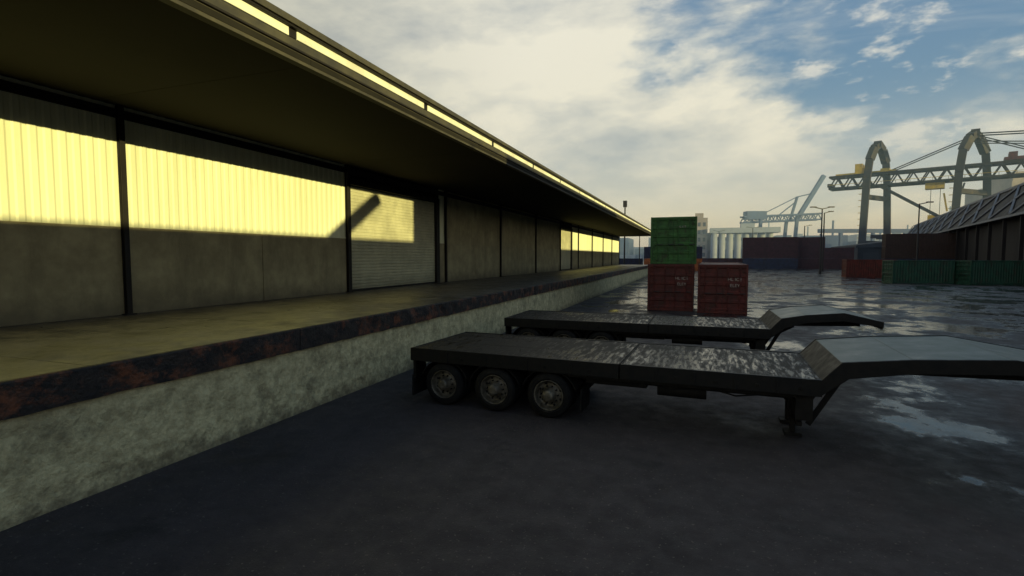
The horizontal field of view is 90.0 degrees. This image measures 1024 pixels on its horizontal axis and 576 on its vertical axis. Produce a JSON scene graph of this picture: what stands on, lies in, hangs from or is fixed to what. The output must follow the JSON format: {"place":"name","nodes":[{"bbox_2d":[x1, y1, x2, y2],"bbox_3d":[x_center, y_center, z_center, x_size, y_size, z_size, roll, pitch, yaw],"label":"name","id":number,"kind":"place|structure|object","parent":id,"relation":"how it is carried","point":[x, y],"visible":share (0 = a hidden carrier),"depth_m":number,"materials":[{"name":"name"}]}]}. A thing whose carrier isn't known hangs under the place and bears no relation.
{"place":"outdoors","nodes":[
{"label":"outdoors","id":0,"kind":"place"},
{"bbox_2d":[0,260,1023,575],"bbox_3d":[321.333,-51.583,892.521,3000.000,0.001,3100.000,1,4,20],"label":"ground","id":1,"kind":"structure","parent":0,"point":[620,480],"depth_m":6.72,"materials":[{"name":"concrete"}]},
{"bbox_2d":[0,265,647,530],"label":"loading dock","id":2,"kind":"object","parent":1,"relation":"on","point":[90,406],"visible":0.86,"depth_m":8.47,"materials":[{"name":"concrete"}]},
{"bbox_2d":[0,0,650,326],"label":"warehouse","id":3,"kind":"structure","parent":1,"relation":"on","point":[159,155],"depth_m":12.78,"materials":[{"name":"metal"}]},
{"bbox_2d":[349,178,572,290],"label":"roller doors","id":4,"kind":"structure","parent":3,"relation":"in","point":[395,239],"depth_m":22.97,"materials":[{"name":"metal"}]},
{"bbox_2d":[623,201,626,264],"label":"mast","id":5,"kind":"object","parent":1,"relation":"on","point":[624,204],"visible":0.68,"depth_m":99.19,"materials":[{"name":"black metal"}]},
{"bbox_2d":[619,258,642,264],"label":"shipping container","id":6,"kind":"object","parent":1,"relation":"on","point":[631,261],"visible":0.16,"depth_m":119.16,"materials":[{"name":"blue metal"}]},
{"bbox_2d":[647,264,694,311],"bbox_3d":[10.814,-0.375,34.060,2.440,2.590,12.235,1,4,20],"label":"shipping container","id":7,"kind":"object","parent":1,"relation":"on","point":[670,287],"visible":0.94,"depth_m":28.40,"materials":[{"name":"red metal"}]},
{"bbox_2d":[649,265,691,309],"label":"doors","id":8,"kind":"structure","parent":7,"relation":"in","point":[665,292],"depth_m":28.40,"materials":[{"name":"red metal"}]},
{"bbox_2d":[650,216,696,263],"bbox_3d":[10.868,-2.977,34.010,2.440,2.590,12.235,1,4,19],"label":"shipping container","id":9,"kind":"object","parent":7,"relation":"on","point":[673,240],"visible":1,"depth_m":28.30,"materials":[{"name":"green metal"}]},
{"bbox_2d":[652,218,694,261],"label":"doors","id":10,"kind":"structure","parent":9,"relation":"in","point":[664,249],"depth_m":28.30,"materials":[{"name":"green metal"}]},
{"bbox_2d":[644,259,701,270],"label":"shipping container","id":11,"kind":"object","parent":1,"relation":"on","point":[647,261],"visible":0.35,"depth_m":110.58,"materials":[{"name":"metal"}]},
{"bbox_2d":[644,246,701,258],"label":"shipping container","id":12,"kind":"object","parent":11,"relation":"on","point":[647,252],"visible":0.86,"depth_m":113.69,"materials":[{"name":"metal"}]},
{"bbox_2d":[504,304,883,349],"bbox_3d":[4.788,1.269,15.201,9.800,1.610,2.500,1,4,20],"label":"flatbed trailer","id":13,"kind":"object","parent":1,"relation":"on","point":[761,332],"visible":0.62,"depth_m":14.46,"materials":[{"name":"black paint"}]},
{"bbox_2d":[695,213,710,257],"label":"office tower","id":14,"kind":"structure","parent":1,"relation":"on","point":[703,238],"depth_m":257.95,"materials":[{"name":"grey concrete"}]},
{"bbox_2d":[411,332,1023,436],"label":"flatbed trailer","id":15,"kind":"object","parent":1,"relation":"on","point":[555,376],"visible":1,"depth_m":9.19,"materials":[{"name":"black paint"}]},
{"bbox_2d":[702,258,741,262],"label":"shipping container","id":16,"kind":"object","parent":1,"relation":"on","point":[738,260],"visible":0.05,"depth_m":136.50,"materials":[{"name":"red metal"}]},
{"bbox_2d":[697,262,748,314],"bbox_3d":[13.243,-0.281,32.517,2.440,2.590,12.235,1,4,21],"label":"shipping container","id":17,"kind":"object","parent":1,"relation":"on","point":[722,287],"visible":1,"depth_m":26.93,"materials":[{"name":"red metal"}]},
{"bbox_2d":[700,266,745,310],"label":"doors","id":18,"kind":"structure","parent":17,"relation":"in","point":[712,294],"depth_m":26.91,"materials":[{"name":"red metal"}]},
{"bbox_2d":[620,234,830,258],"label":"distant buildings","id":19,"kind":"structure","parent":1,"relation":"on","point":[637,256],"depth_m":318.64,"materials":[{"name":"grey concrete"}]},
{"bbox_2d":[709,223,780,257],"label":"grain silos","id":20,"kind":"object","parent":1,"relation":"on","point":[744,229],"visible":0.54,"depth_m":249.41,"materials":[{"name":"white concrete"}]},
{"bbox_2d":[620,220,880,259],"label":"distant buildings","id":21,"kind":"structure","parent":1,"relation":"on","point":[833,240],"depth_m":401.33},
{"bbox_2d":[742,258,797,268],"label":"shipping container","id":22,"kind":"object","parent":1,"relation":"on","point":[772,263],"visible":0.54,"depth_m":126.27,"materials":[{"name":"blue metal"}]},
{"bbox_2d":[742,248,797,257],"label":"shipping container","id":23,"kind":"object","parent":22,"relation":"on","point":[769,252],"visible":0.98,"depth_m":126.27,"materials":[{"name":"red metal"}]},
{"bbox_2d":[742,237,798,247],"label":"shipping container","id":24,"kind":"object","parent":23,"relation":"on","point":[770,242],"visible":1,"depth_m":126.05,"materials":[{"name":"red metal"}]},
{"bbox_2d":[633,206,950,254],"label":"distant buildings","id":25,"kind":"structure","parent":1,"relation":"on","point":[852,237],"depth_m":546.85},
{"bbox_2d":[717,174,909,245],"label":"harbour crane","id":26,"kind":"object","parent":1,"relation":"on","point":[759,217],"visible":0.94,"depth_m":316.66,"materials":[{"name":"grey metal"}]},
{"bbox_2d":[810,206,834,273],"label":"street lamp","id":27,"kind":"object","parent":1,"relation":"on","point":[821,234],"visible":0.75,"depth_m":87.33,"materials":[{"name":"grey metal"}]},
{"bbox_2d":[798,258,853,268],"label":"shipping container","id":28,"kind":"object","parent":1,"relation":"on","point":[813,263],"visible":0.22,"depth_m":125.40,"materials":[{"name":"red metal"}]},
{"bbox_2d":[798,248,853,257],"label":"shipping container","id":29,"kind":"object","parent":28,"relation":"on","point":[828,252],"visible":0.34,"depth_m":124.65,"materials":[{"name":"red metal"}]},
{"bbox_2d":[798,237,824,247],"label":"shipping container","id":30,"kind":"object","parent":29,"relation":"on","point":[808,242],"visible":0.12,"depth_m":125.81,"materials":[{"name":"red metal"}]},
{"bbox_2d":[821,211,833,270],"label":"street lamp","id":31,"kind":"object","parent":1,"relation":"on","point":[822,269],"visible":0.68,"depth_m":105.11,"materials":[{"name":"grey metal"}]},
{"bbox_2d":[831,242,881,259],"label":"storage shed","id":32,"kind":"structure","parent":1,"relation":"on","point":[868,251],"depth_m":143.03,"materials":[{"name":"grey metal"}]},
{"bbox_2d":[841,259,881,277],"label":"shipping container","id":33,"kind":"object","parent":1,"relation":"on","point":[861,268],"visible":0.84,"depth_m":73.01,"materials":[{"name":"red metal"}]},
{"bbox_2d":[842,260,845,275],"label":"doors","id":34,"kind":"structure","parent":33,"relation":"in","point":[843,261],"depth_m":74.82,"materials":[{"name":"red metal"}]},
{"bbox_2d":[881,259,954,259],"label":"shipping container","id":35,"kind":"object","parent":1,"relation":"on","point":[918,259],"visible":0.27,"depth_m":106.16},
{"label":"shipping container","id":36,"kind":"object","parent":35,"relation":"on","visible":0},
{"bbox_2d":[881,247,884,257],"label":"doors","id":37,"kind":"structure","parent":36,"relation":"in","point":[883,248],"depth_m":109.27,"materials":[{"name":"brown metal"}]},
{"bbox_2d":[882,233,955,245],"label":"shipping container","id":38,"kind":"object","parent":36,"relation":"on","point":[937,239],"visible":0.9,"depth_m":105.83,"materials":[{"name":"brown metal"}]},
{"bbox_2d":[882,234,885,245],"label":"doors","id":39,"kind":"structure","parent":38,"relation":"in","point":[884,236],"depth_m":109.06,"materials":[{"name":"brown metal"}]},
{"bbox_2d":[881,260,954,283],"bbox_3d":[46.266,-1.870,58.505,6.105,2.590,2.440,1,4,12],"label":"shipping container","id":40,"kind":"object","parent":1,"relation":"on","point":[922,271],"visible":0.95,"depth_m":57.43,"materials":[{"name":"green metal"}]},
{"bbox_2d":[882,261,892,281],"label":"doors","id":41,"kind":"structure","parent":40,"relation":"in","point":[887,265],"depth_m":59.15,"materials":[{"name":"green metal"}]},
{"bbox_2d":[916,201,933,259],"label":"street lamp","id":42,"kind":"object","parent":1,"relation":"on","point":[918,228],"visible":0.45,"depth_m":82.27,"materials":[{"name":"grey metal"}]},
{"bbox_2d":[827,128,1023,243],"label":"gantry crane","id":43,"kind":"object","parent":1,"relation":"on","point":[866,173],"visible":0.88,"depth_m":172.25,"materials":[{"name":"paint"}]},
{"bbox_2d":[907,182,1023,260],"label":"transit shed","id":44,"kind":"structure","parent":1,"relation":"on","point":[990,227],"depth_m":84.02,"materials":[{"name":"grey metal"}]},
{"bbox_2d":[954,260,1023,284],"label":"shipping container","id":45,"kind":"object","parent":1,"relation":"on","point":[989,272],"visible":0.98,"depth_m":54.98,"materials":[{"name":"green metal"}]},
{"bbox_2d":[954,261,970,282],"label":"doors","id":46,"kind":"structure","parent":45,"relation":"in","point":[964,276],"depth_m":55.95,"materials":[{"name":"green metal"}]},
{"bbox_2d":[965,171,1023,204],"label":"port building","id":47,"kind":"structure","parent":1,"relation":"on","point":[998,185],"depth_m":213.58,"materials":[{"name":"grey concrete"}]},
{"bbox_2d":[267,0,1023,246],"label":"sky","id":48,"kind":"structure","parent":0,"point":[722,110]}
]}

